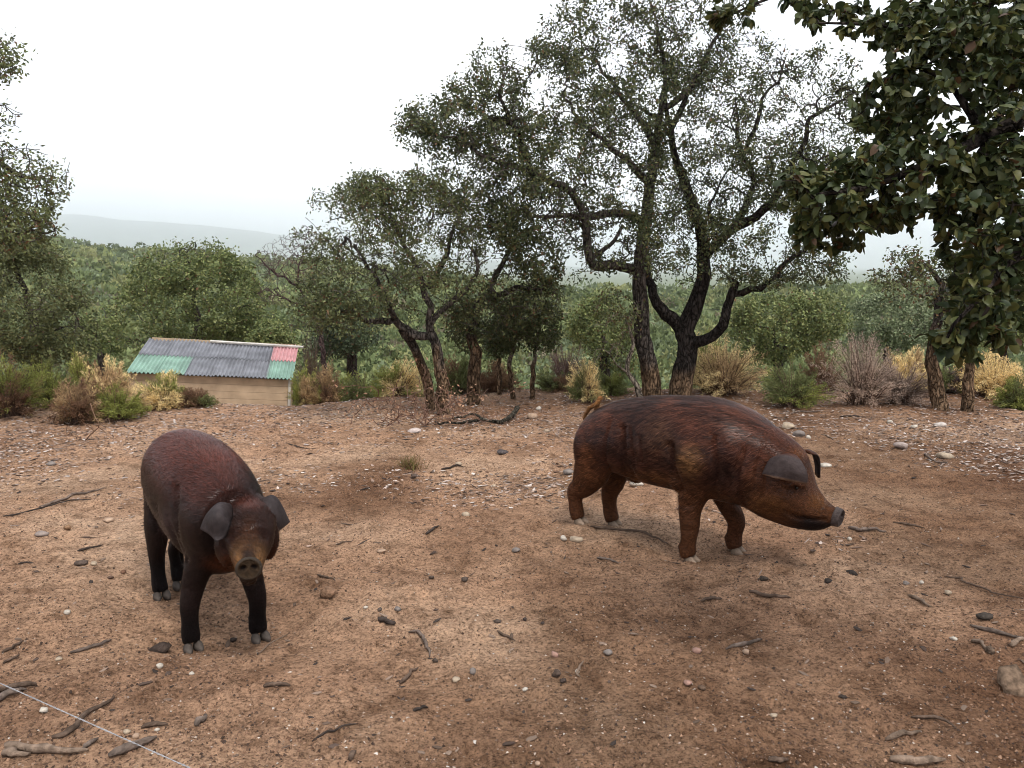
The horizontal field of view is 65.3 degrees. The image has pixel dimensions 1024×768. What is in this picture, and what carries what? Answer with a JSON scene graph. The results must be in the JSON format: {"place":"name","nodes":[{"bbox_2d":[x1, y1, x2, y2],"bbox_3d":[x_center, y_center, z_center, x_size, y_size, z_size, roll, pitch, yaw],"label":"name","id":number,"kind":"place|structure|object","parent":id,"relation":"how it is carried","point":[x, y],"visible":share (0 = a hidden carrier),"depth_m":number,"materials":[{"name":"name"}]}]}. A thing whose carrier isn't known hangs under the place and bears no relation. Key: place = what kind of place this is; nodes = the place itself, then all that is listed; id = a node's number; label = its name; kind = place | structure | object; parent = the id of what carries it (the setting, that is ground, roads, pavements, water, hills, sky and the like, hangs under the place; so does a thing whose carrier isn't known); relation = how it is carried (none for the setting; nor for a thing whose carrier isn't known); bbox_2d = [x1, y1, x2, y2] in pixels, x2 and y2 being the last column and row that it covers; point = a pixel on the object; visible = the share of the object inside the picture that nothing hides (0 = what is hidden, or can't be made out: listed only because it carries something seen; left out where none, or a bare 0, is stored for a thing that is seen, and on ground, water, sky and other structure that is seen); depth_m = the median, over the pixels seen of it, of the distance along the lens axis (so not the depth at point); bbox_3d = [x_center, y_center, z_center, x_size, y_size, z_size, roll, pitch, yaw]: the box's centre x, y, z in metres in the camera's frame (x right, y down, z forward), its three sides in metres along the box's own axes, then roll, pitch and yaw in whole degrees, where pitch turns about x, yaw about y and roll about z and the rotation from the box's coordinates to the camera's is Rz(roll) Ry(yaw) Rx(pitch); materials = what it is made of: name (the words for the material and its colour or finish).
{"place":"outdoors","nodes":[
{"label":"outdoors","id":0,"kind":"place"},
{"bbox_2d":[0,683,189,767],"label":"fence wire","id":1,"kind":"object","parent":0,"point":[96,726],"visible":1,"depth_m":1.80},
{"bbox_2d":[17,214,599,271],"bbox_3d":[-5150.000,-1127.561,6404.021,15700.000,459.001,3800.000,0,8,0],"label":"mountains","id":2,"kind":"structure","parent":0,"point":[106,231],"depth_m":5881.33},
{"bbox_2d":[26,244,952,393],"bbox_3d":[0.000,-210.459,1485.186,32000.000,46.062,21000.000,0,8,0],"label":"hillside","id":3,"kind":"structure","parent":0,"point":[620,278],"depth_m":1914.95,"materials":[{"name":"plant"}]},
{"bbox_2d":[65,310,133,377],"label":"oak tree","id":4,"kind":"object","parent":3,"relation":"on","point":[102,348],"visible":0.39,"depth_m":20.93,"materials":[{"name":"green plant"}]},
{"bbox_2d":[94,236,279,356],"bbox_3d":[-7.679,-1.111,19.023,3.839,4.771,4.252,-6,10,-34],"label":"oak tree","id":5,"kind":"object","parent":3,"relation":"on","point":[171,280],"visible":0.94,"depth_m":18.27,"materials":[{"name":"green plant"}]},
{"bbox_2d":[242,315,301,362],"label":"oak tree","id":6,"kind":"object","parent":3,"relation":"on","point":[273,333],"visible":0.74,"depth_m":17.01,"materials":[{"name":"green plant"}]},
{"bbox_2d":[0,232,1023,405],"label":"hillside scrub","id":7,"kind":"object","parent":3,"relation":"on","point":[88,257],"visible":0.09,"depth_m":86.10,"materials":[{"name":"plant"}]},
{"bbox_2d":[560,283,640,381],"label":"oak tree","id":8,"kind":"object","parent":3,"relation":"on","point":[579,327],"visible":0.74,"depth_m":17.18,"materials":[{"name":"green plant"}]},
{"bbox_2d":[717,285,854,381],"bbox_3d":[6.352,-0.682,18.634,3.593,3.305,2.756,-7,11,-40],"label":"oak tree","id":9,"kind":"object","parent":3,"relation":"on","point":[802,318],"visible":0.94,"depth_m":17.94,"materials":[{"name":"green plant"}]},
{"bbox_2d":[842,287,944,377],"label":"oak tree","id":10,"kind":"object","parent":3,"relation":"on","point":[894,333],"visible":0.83,"depth_m":22.39,"materials":[{"name":"green plant"}]},
{"bbox_2d":[0,387,1023,767],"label":"ground","id":11,"kind":"structure","parent":0,"point":[590,683],"depth_m":3.79,"materials":[{"name":"soil"}]},
{"bbox_2d":[0,687,26,701],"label":"stick","id":12,"kind":"object","parent":11,"relation":"on","point":[4,694],"visible":0.93,"depth_m":2.93,"materials":[{"name":"brown wood"}]},
{"bbox_2d":[1,746,30,756],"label":"stick","id":13,"kind":"object","parent":11,"relation":"on","point":[12,751],"visible":1,"depth_m":2.51,"materials":[{"name":"brown wood"}]},
{"bbox_2d":[0,681,36,691],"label":"stick","id":14,"kind":"object","parent":11,"relation":"on","point":[20,684],"visible":0.88,"depth_m":2.99,"materials":[{"name":"brown wood"}]},
{"bbox_2d":[0,349,52,417],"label":"broom bush","id":15,"kind":"object","parent":11,"relation":"on","point":[19,387],"visible":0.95,"depth_m":9.62,"materials":[{"name":"plant"}]},
{"bbox_2d":[0,27,74,260],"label":"cork oak","id":16,"kind":"object","parent":11,"relation":"on","point":[19,214],"visible":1,"depth_m":8.01,"materials":[{"name":"green plant"}]},
{"bbox_2d":[34,530,48,536],"bbox_3d":[-2.841,0.904,4.826,0.081,0.038,0.052,-3,9,-17],"label":"stone","id":17,"kind":"object","parent":11,"relation":"on","point":[41,533],"visible":1,"depth_m":4.81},
{"bbox_2d":[4,741,88,753],"bbox_3d":[-1.493,1.160,2.540,0.300,0.037,0.039,1,9,10],"label":"stick","id":18,"kind":"object","parent":11,"relation":"on","point":[38,748],"visible":0.96,"depth_m":2.53,"materials":[{"name":"brown wood"}]},
{"bbox_2d":[3,499,90,516],"bbox_3d":[-3.184,0.838,5.473,0.521,0.037,0.107,-6,10,-35],"label":"stick","id":19,"kind":"object","parent":11,"relation":"on","point":[44,507],"visible":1,"depth_m":5.45,"materials":[{"name":"brown wood"}]},
{"bbox_2d":[21,347,84,409],"bbox_3d":[-6.029,-0.051,10.450,0.871,0.861,0.844,7,11,38],"label":"broom bush","id":20,"kind":"object","parent":11,"relation":"on","point":[51,383],"visible":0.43,"depth_m":10.41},
{"bbox_2d":[0,212,111,376],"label":"oak tree","id":21,"kind":"object","parent":11,"relation":"on","point":[38,338],"visible":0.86,"depth_m":13.98,"materials":[{"name":"green plant"}]},
{"bbox_2d":[39,487,104,506],"bbox_3d":[-3.145,0.800,5.753,0.063,0.052,0.517,4,9,26],"label":"stick","id":22,"kind":"object","parent":11,"relation":"on","point":[61,499],"visible":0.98,"depth_m":5.69,"materials":[{"name":"brown wood"}]},
{"bbox_2d":[44,371,105,424],"bbox_3d":[-5.047,0.165,9.304,0.763,0.665,0.694,-7,11,-40],"label":"broom bush","id":23,"kind":"object","parent":11,"relation":"on","point":[69,407],"visible":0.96,"depth_m":9.19,"materials":[{"name":"plant"}]},
{"bbox_2d":[60,347,97,398],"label":"broom bush","id":24,"kind":"object","parent":11,"relation":"on","point":[76,367],"visible":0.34,"depth_m":12.22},
{"bbox_2d":[51,697,114,738],"bbox_3d":[-1.452,1.130,2.726,0.049,0.036,0.281,1,8,8],"label":"stick","id":25,"kind":"object","parent":11,"relation":"on","point":[73,727],"visible":0.98,"depth_m":2.68,"materials":[{"name":"brown wood"}]},
{"bbox_2d":[70,639,110,652],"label":"stick","id":26,"kind":"object","parent":11,"relation":"on","point":[90,646],"visible":1,"depth_m":3.33,"materials":[{"name":"brown wood"}]},
{"bbox_2d":[82,737,98,747],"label":"stick","id":27,"kind":"object","parent":11,"relation":"on","point":[88,743],"visible":1,"depth_m":2.56,"materials":[{"name":"brown wood"}]},
{"bbox_2d":[54,403,134,440],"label":"dead twigs","id":28,"kind":"object","parent":11,"relation":"on","point":[91,428],"visible":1,"depth_m":8.07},
{"bbox_2d":[83,359,105,382],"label":"broom bush","id":29,"kind":"object","parent":11,"relation":"on","point":[93,367],"visible":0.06,"depth_m":13.10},
{"bbox_2d":[80,354,137,399],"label":"broom bush","id":30,"kind":"object","parent":11,"relation":"on","point":[112,373],"visible":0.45,"depth_m":12.08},
{"bbox_2d":[84,374,151,421],"bbox_3d":[-4.729,0.167,9.497,0.770,0.617,0.826,0,8,0],"label":"broom bush","id":31,"kind":"object","parent":11,"relation":"on","point":[119,406],"visible":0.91,"depth_m":9.43,"materials":[{"name":"plant"}]},
{"bbox_2d":[108,735,156,757],"bbox_3d":[-1.217,1.156,2.563,0.037,0.030,0.152,6,10,36],"label":"stick","id":32,"kind":"object","parent":11,"relation":"on","point":[123,748],"visible":0.97,"depth_m":2.55,"materials":[{"name":"brown wood"}]},
{"bbox_2d":[141,721,167,728],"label":"stick","id":33,"kind":"object","parent":11,"relation":"on","point":[151,724],"visible":1,"depth_m":2.70,"materials":[{"name":"brown wood"}]},
{"bbox_2d":[148,642,171,653],"bbox_3d":[-1.518,1.141,3.451,0.094,0.043,0.060,2,9,15],"label":"clod","id":34,"kind":"object","parent":11,"relation":"on","point":[162,647],"visible":0.97,"depth_m":3.44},
{"bbox_2d":[131,369,191,411],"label":"broom bush","id":35,"kind":"object","parent":11,"relation":"on","point":[157,399],"visible":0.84,"depth_m":10.34,"materials":[{"name":"plant"}]},
{"bbox_2d":[166,384,219,407],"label":"broom bush","id":36,"kind":"object","parent":11,"relation":"on","point":[196,398],"visible":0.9,"depth_m":10.50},
{"bbox_2d":[194,713,207,725],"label":"stick","id":37,"kind":"object","parent":11,"relation":"on","point":[199,720],"visible":1,"depth_m":2.74,"materials":[{"name":"brown wood"}]},
{"bbox_2d":[139,428,289,653],"bbox_3d":[-1.341,0.705,3.664,0.476,0.886,1.417,-7,11,-40],"label":"pig","id":38,"kind":"object","parent":11,"relation":"on","point":[210,509],"visible":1,"depth_m":3.46},
{"bbox_2d":[127,337,302,405],"bbox_3d":[-4.937,-0.025,13.562,2.687,1.458,1.560,-2,9,-12],"label":"pig hut","id":39,"kind":"object","parent":11,"relation":"on","point":[234,372],"visible":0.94,"depth_m":13.14,"materials":[{"name":"metal"}]},
{"bbox_2d":[263,681,290,686],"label":"stick","id":40,"kind":"object","parent":11,"relation":"on","point":[279,683],"visible":1,"depth_m":2.96,"materials":[{"name":"brown wood"}]},
{"bbox_2d":[255,225,327,380],"bbox_3d":[-3.720,-0.987,13.407,1.342,3.286,1.075,6,10,34],"label":"tree","id":41,"kind":"object","parent":11,"relation":"on","point":[323,354],"visible":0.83,"depth_m":13.29,"materials":[{"name":"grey plant"}]},
{"bbox_2d":[283,359,322,405],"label":"broom bush","id":42,"kind":"object","parent":11,"relation":"on","point":[304,393],"visible":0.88,"depth_m":12.70,"materials":[{"name":"plant"}]},
{"bbox_2d":[293,322,332,404],"bbox_3d":[-3.808,-0.246,15.086,0.912,2.186,0.850,4,9,25],"label":"thicket","id":43,"kind":"object","parent":11,"relation":"on","point":[309,366],"visible":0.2,"depth_m":15.06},
{"bbox_2d":[319,586,336,597],"bbox_3d":[-0.896,1.020,3.905,0.084,0.056,0.069,0,8,0],"label":"clod","id":44,"kind":"object","parent":11,"relation":"on","point":[328,592],"visible":1,"depth_m":3.88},
{"bbox_2d":[309,360,347,404],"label":"broom bush","id":45,"kind":"object","parent":11,"relation":"on","point":[327,392],"visible":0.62,"depth_m":12.84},
{"bbox_2d":[312,723,357,741],"bbox_3d":[-0.591,1.156,2.667,0.164,0.019,0.011,-6,10,-35],"label":"stick","id":46,"kind":"object","parent":11,"relation":"on","point":[325,732],"visible":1,"depth_m":2.66,"materials":[{"name":"brown wood"}]},
{"bbox_2d":[296,296,394,393],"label":"oak tree","id":47,"kind":"object","parent":11,"relation":"on","point":[349,347],"visible":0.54,"depth_m":15.30,"materials":[{"name":"green plant"}]},
{"bbox_2d":[334,370,382,400],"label":"broom bush","id":48,"kind":"object","parent":11,"relation":"on","point":[355,390],"visible":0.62,"depth_m":12.95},
{"bbox_2d":[276,159,491,414],"bbox_3d":[-1.553,-1.180,10.023,2.688,3.302,2.545,0,8,0],"label":"cork oak","id":49,"kind":"object","parent":11,"relation":"on","point":[361,192],"visible":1,"depth_m":9.65,"materials":[{"name":"green plant"}]},
{"bbox_2d":[378,616,395,624],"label":"stick","id":50,"kind":"object","parent":11,"relation":"on","point":[386,620],"visible":1,"depth_m":3.60,"materials":[{"name":"brown wood"}]},
{"bbox_2d":[369,355,423,398],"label":"broom bush","id":51,"kind":"object","parent":11,"relation":"on","point":[388,378],"visible":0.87,"depth_m":12.01,"materials":[{"name":"plant"}]},
{"bbox_2d":[399,667,418,683],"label":"stick","id":52,"kind":"object","parent":11,"relation":"on","point":[406,677],"visible":1,"depth_m":3.11,"materials":[{"name":"brown wood"}]},
{"bbox_2d":[394,454,429,470],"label":"grass tuft","id":53,"kind":"object","parent":11,"relation":"on","point":[410,463],"visible":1,"depth_m":6.65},
{"bbox_2d":[408,629,430,656],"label":"stick","id":54,"kind":"object","parent":11,"relation":"on","point":[423,638],"visible":1,"depth_m":3.42,"materials":[{"name":"brown wood"}]},
{"bbox_2d":[323,357,528,428],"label":"dead twigs","id":55,"kind":"object","parent":11,"relation":"on","point":[482,398],"visible":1,"depth_m":9.02,"materials":[{"name":"brown plant"}]},
{"bbox_2d":[433,352,489,395],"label":"broom bush","id":56,"kind":"object","parent":11,"relation":"on","point":[457,376],"visible":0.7,"depth_m":12.20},
{"bbox_2d":[435,405,519,424],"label":"fallen branch","id":57,"kind":"object","parent":11,"relation":"on","point":[512,414],"visible":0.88,"depth_m":9.32,"materials":[{"name":"wood"}]},
{"bbox_2d":[477,312,508,394],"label":"young oak","id":58,"kind":"object","parent":11,"relation":"on","point":[489,348],"visible":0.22,"depth_m":11.94,"materials":[{"name":"green plant"}]},
{"bbox_2d":[481,359,522,392],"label":"broom bush","id":59,"kind":"object","parent":11,"relation":"on","point":[491,385],"visible":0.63,"depth_m":12.62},
{"bbox_2d":[438,204,571,405],"bbox_3d":[-0.138,-0.985,10.580,1.848,2.770,1.813,0,8,0],"label":"cork oak","id":60,"kind":"object","parent":11,"relation":"on","point":[473,327],"visible":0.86,"depth_m":10.47,"materials":[{"name":"green plant"}]},
{"bbox_2d":[485,302,527,398],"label":"young oak","id":61,"kind":"object","parent":11,"relation":"on","point":[510,346],"visible":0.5,"depth_m":11.52,"materials":[{"name":"green plant"}]},
{"bbox_2d":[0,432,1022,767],"bbox_3d":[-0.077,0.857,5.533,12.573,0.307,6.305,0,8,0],"label":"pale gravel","id":62,"kind":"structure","parent":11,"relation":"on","point":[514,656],"depth_m":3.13,"materials":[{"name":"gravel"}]},
{"bbox_2d":[0,441,1023,767],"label":"cork chips","id":63,"kind":"object","parent":11,"relation":"on","point":[964,707],"visible":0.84,"depth_m":3.13,"materials":[{"name":"wood"}]},
{"bbox_2d":[0,388,1023,574],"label":"woodland litter","id":64,"kind":"object","parent":11,"relation":"on","point":[570,464],"visible":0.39,"depth_m":8.48,"materials":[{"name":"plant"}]},
{"bbox_2d":[511,297,567,399],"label":"young oak","id":65,"kind":"object","parent":11,"relation":"on","point":[547,338],"visible":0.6,"depth_m":11.39,"materials":[{"name":"green plant"}]},
{"bbox_2d":[535,369,574,392],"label":"broom bush","id":66,"kind":"object","parent":11,"relation":"on","point":[549,383],"visible":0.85,"depth_m":12.66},
{"bbox_2d":[546,339,584,381],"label":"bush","id":67,"kind":"object","parent":11,"relation":"on","point":[563,364],"visible":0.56,"depth_m":14.55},
{"bbox_2d":[389,0,762,396],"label":"cork oak","id":68,"kind":"object","parent":11,"relation":"on","point":[532,186],"visible":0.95,"depth_m":9.98,"materials":[{"name":"green plant"}]},
{"bbox_2d":[570,536,582,542],"bbox_3d":[0.389,0.941,4.829,0.081,0.043,0.060,0,8,0],"label":"stone","id":69,"kind":"object","parent":11,"relation":"on","point":[576,539],"visible":1,"depth_m":4.81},
{"bbox_2d":[562,354,610,402],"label":"broom bush","id":70,"kind":"object","parent":11,"relation":"on","point":[590,390],"visible":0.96,"depth_m":10.99,"materials":[{"name":"plant"}]},
{"bbox_2d":[598,370,632,396],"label":"broom bush","id":71,"kind":"object","parent":11,"relation":"on","point":[617,386],"visible":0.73,"depth_m":12.03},
{"bbox_2d":[583,283,648,396],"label":"oak sapling","id":72,"kind":"object","parent":11,"relation":"on","point":[632,333],"visible":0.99,"depth_m":10.71,"materials":[{"name":"green plant"}]},
{"bbox_2d":[590,525,667,543],"bbox_3d":[0.740,0.920,4.957,0.504,0.051,0.116,4,9,26],"label":"stick","id":73,"kind":"object","parent":11,"relation":"on","point":[626,530],"visible":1,"depth_m":4.98,"materials":[{"name":"brown wood"}]},
{"bbox_2d":[567,394,844,562],"bbox_3d":[1.068,0.538,4.665,1.669,0.962,0.547,7,11,38],"label":"pig","id":74,"kind":"object","parent":11,"relation":"on","point":[730,458],"visible":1,"depth_m":4.46},
{"bbox_2d":[693,326,727,391],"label":"broom bush","id":75,"kind":"object","parent":11,"relation":"on","point":[706,350],"visible":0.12,"depth_m":12.43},
{"bbox_2d":[693,331,770,397],"bbox_3d":[3.103,-0.289,11.797,1.376,1.106,1.568,4,9,26],"label":"broom bush","id":76,"kind":"object","parent":11,"relation":"on","point":[723,380],"visible":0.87,"depth_m":11.76,"materials":[{"name":"plant"}]},
{"bbox_2d":[726,638,761,649],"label":"stick","id":77,"kind":"object","parent":11,"relation":"on","point":[741,644],"visible":1,"depth_m":3.32,"materials":[{"name":"brown wood"}]},
{"bbox_2d":[626,25,877,395],"bbox_3d":[3.192,-2.247,10.764,3.397,5.238,2.814,0,8,0],"label":"cork oak","id":78,"kind":"object","parent":11,"relation":"on","point":[689,341],"visible":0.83,"depth_m":10.49,"materials":[{"name":"green plant"}]},
{"bbox_2d":[749,590,790,597],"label":"stick","id":79,"kind":"object","parent":11,"relation":"on","point":[766,594],"visible":1,"depth_m":3.84,"materials":[{"name":"brown wood"}]},
{"bbox_2d":[768,756,788,762],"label":"stick","id":80,"kind":"object","parent":11,"relation":"on","point":[776,759],"visible":1,"depth_m":2.47,"materials":[{"name":"brown wood"}]},
{"bbox_2d":[782,422,794,428],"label":"stone","id":81,"kind":"object","parent":11,"relation":"on","point":[786,425],"visible":0.99,"depth_m":8.90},
{"bbox_2d":[757,352,837,408],"bbox_3d":[3.760,-0.035,10.705,1.039,0.764,1.070,8,12,44],"label":"broom bush","id":82,"kind":"object","parent":11,"relation":"on","point":[798,390],"visible":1,"depth_m":10.59,"materials":[{"name":"plant"}]},
{"bbox_2d":[792,430,805,436],"bbox_3d":[3.045,0.533,8.487,0.124,0.092,0.103,-5,10,-28],"label":"stone","id":83,"kind":"object","parent":11,"relation":"on","point":[797,433],"visible":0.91,"depth_m":8.46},
{"bbox_2d":[799,339,844,392],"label":"broom bush","id":84,"kind":"object","parent":11,"relation":"on","point":[821,375],"visible":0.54,"depth_m":12.22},
{"bbox_2d":[810,330,911,408],"bbox_3d":[4.625,-0.202,10.666,1.236,1.104,1.234,0,8,0],"label":"dead bush","id":85,"kind":"object","parent":11,"relation":"on","point":[864,390],"visible":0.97,"depth_m":10.59,"materials":[{"name":"plant"}]},
{"bbox_2d":[704,0,1023,368],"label":"overhanging oak","id":86,"kind":"object","parent":11,"relation":"on","point":[981,187],"visible":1,"depth_m":2.42,"materials":[{"name":"green plant"}]},
{"bbox_2d":[848,526,885,532],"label":"stick","id":87,"kind":"object","parent":11,"relation":"on","point":[863,528],"visible":1,"depth_m":4.96,"materials":[{"name":"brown wood"}]},
{"bbox_2d":[893,442,907,448],"bbox_3d":[3.780,0.603,7.778,0.128,0.070,0.136,5,10,30],"label":"stone","id":88,"kind":"object","parent":11,"relation":"on","point":[901,445],"visible":1,"depth_m":7.74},
{"bbox_2d":[873,357,928,406],"bbox_3d":[5.256,-0.043,10.845,1.005,0.752,1.058,-6,11,-37],"label":"dead bush","id":89,"kind":"object","parent":11,"relation":"on","point":[911,393],"visible":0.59,"depth_m":10.70,"materials":[{"name":"plant"}]},
{"bbox_2d":[885,729,920,740],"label":"stick","id":90,"kind":"object","parent":11,"relation":"on","point":[896,734],"visible":1,"depth_m":2.66,"materials":[{"name":"brown wood"}]},
{"bbox_2d":[880,344,927,388],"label":"broom bush","id":91,"kind":"object","parent":11,"relation":"on","point":[902,362],"visible":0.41,"depth_m":12.65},
{"bbox_2d":[863,237,970,410],"bbox_3d":[5.388,-0.708,10.196,1.807,2.294,1.668,0,8,0],"label":"cork oak","id":92,"kind":"object","parent":11,"relation":"on","point":[936,387],"visible":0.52,"depth_m":10.15,"materials":[{"name":"green plant"}]},
{"bbox_2d":[889,754,945,765],"bbox_3d":[1.287,1.188,2.521,0.182,0.030,0.040,0,8,0],"label":"stick","id":93,"kind":"object","parent":11,"relation":"on","point":[912,760],"visible":1,"depth_m":2.52,"materials":[{"name":"brown wood"}]},
{"bbox_2d":[908,594,931,606],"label":"stick","id":94,"kind":"object","parent":11,"relation":"on","point":[918,599],"visible":1,"depth_m":3.82,"materials":[{"name":"brown wood"}]},
{"bbox_2d":[911,715,956,728],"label":"stick","id":95,"kind":"object","parent":11,"relation":"on","point":[933,717],"visible":1,"depth_m":2.77,"materials":[{"name":"brown wood"}]},
{"bbox_2d":[925,363,963,393],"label":"broom bush","id":96,"kind":"object","parent":11,"relation":"on","point":[948,377],"visible":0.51,"depth_m":12.17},
{"bbox_2d":[935,452,954,458],"bbox_3d":[3.993,0.663,7.353,0.146,0.073,0.127,0,8,0],"label":"stone","id":97,"kind":"object","parent":11,"relation":"on","point":[943,455],"visible":0.95,"depth_m":7.32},
{"bbox_2d":[938,269,1021,412],"bbox_3d":[5.973,-0.658,10.127,1.019,2.185,1.897,7,11,39],"label":"cork oak","id":98,"kind":"object","parent":11,"relation":"on","point":[968,398],"visible":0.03,"depth_m":10.16,"materials":[{"name":"brown plant"}]},
{"bbox_2d":[944,576,1023,598],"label":"stick","id":99,"kind":"object","parent":11,"relation":"on","point":[975,585],"visible":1,"depth_m":4.01,"materials":[{"name":"brown wood"}]},
{"bbox_2d":[976,612,992,619],"bbox_3d":[2.121,1.042,3.583,0.072,0.029,0.056,0,8,0],"label":"stone","id":100,"kind":"object","parent":11,"relation":"on","point":[985,616],"visible":1,"depth_m":3.57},
{"bbox_2d":[948,348,1023,399],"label":"broom bush","id":101,"kind":"object","parent":11,"relation":"on","point":[989,375],"visible":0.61,"depth_m":11.55,"materials":[{"name":"plant"}]},
{"bbox_2d":[970,624,1022,637],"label":"stick","id":102,"kind":"object","parent":11,"relation":"on","point":[995,631],"visible":0.97,"depth_m":3.44,"materials":[{"name":"brown wood"}]},
{"bbox_2d":[977,292,1023,369],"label":"oak tree","id":103,"kind":"object","parent":11,"relation":"on","point":[1019,335],"visible":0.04,"depth_m":16.87,"materials":[{"name":"green plant"}]},
{"bbox_2d":[985,370,1023,410],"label":"broom bush","id":104,"kind":"object","parent":11,"relation":"on","point":[1012,397],"visible":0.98,"depth_m":10.39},
{"bbox_2d":[997,664,1023,696],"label":"rock","id":105,"kind":"object","parent":11,"relation":"on","point":[1010,679],"visible":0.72,"depth_m":2.94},
{"bbox_2d":[1010,637,1023,646],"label":"stick","id":106,"kind":"object","parent":11,"relation":"on","point":[1014,642],"visible":1,"depth_m":3.32,"materials":[{"name":"brown wood"}]},
{"bbox_2d":[0,0,1023,267],"label":"sky","id":107,"kind":"structure","parent":0,"point":[217,113],"materials":[{"name":"white"}]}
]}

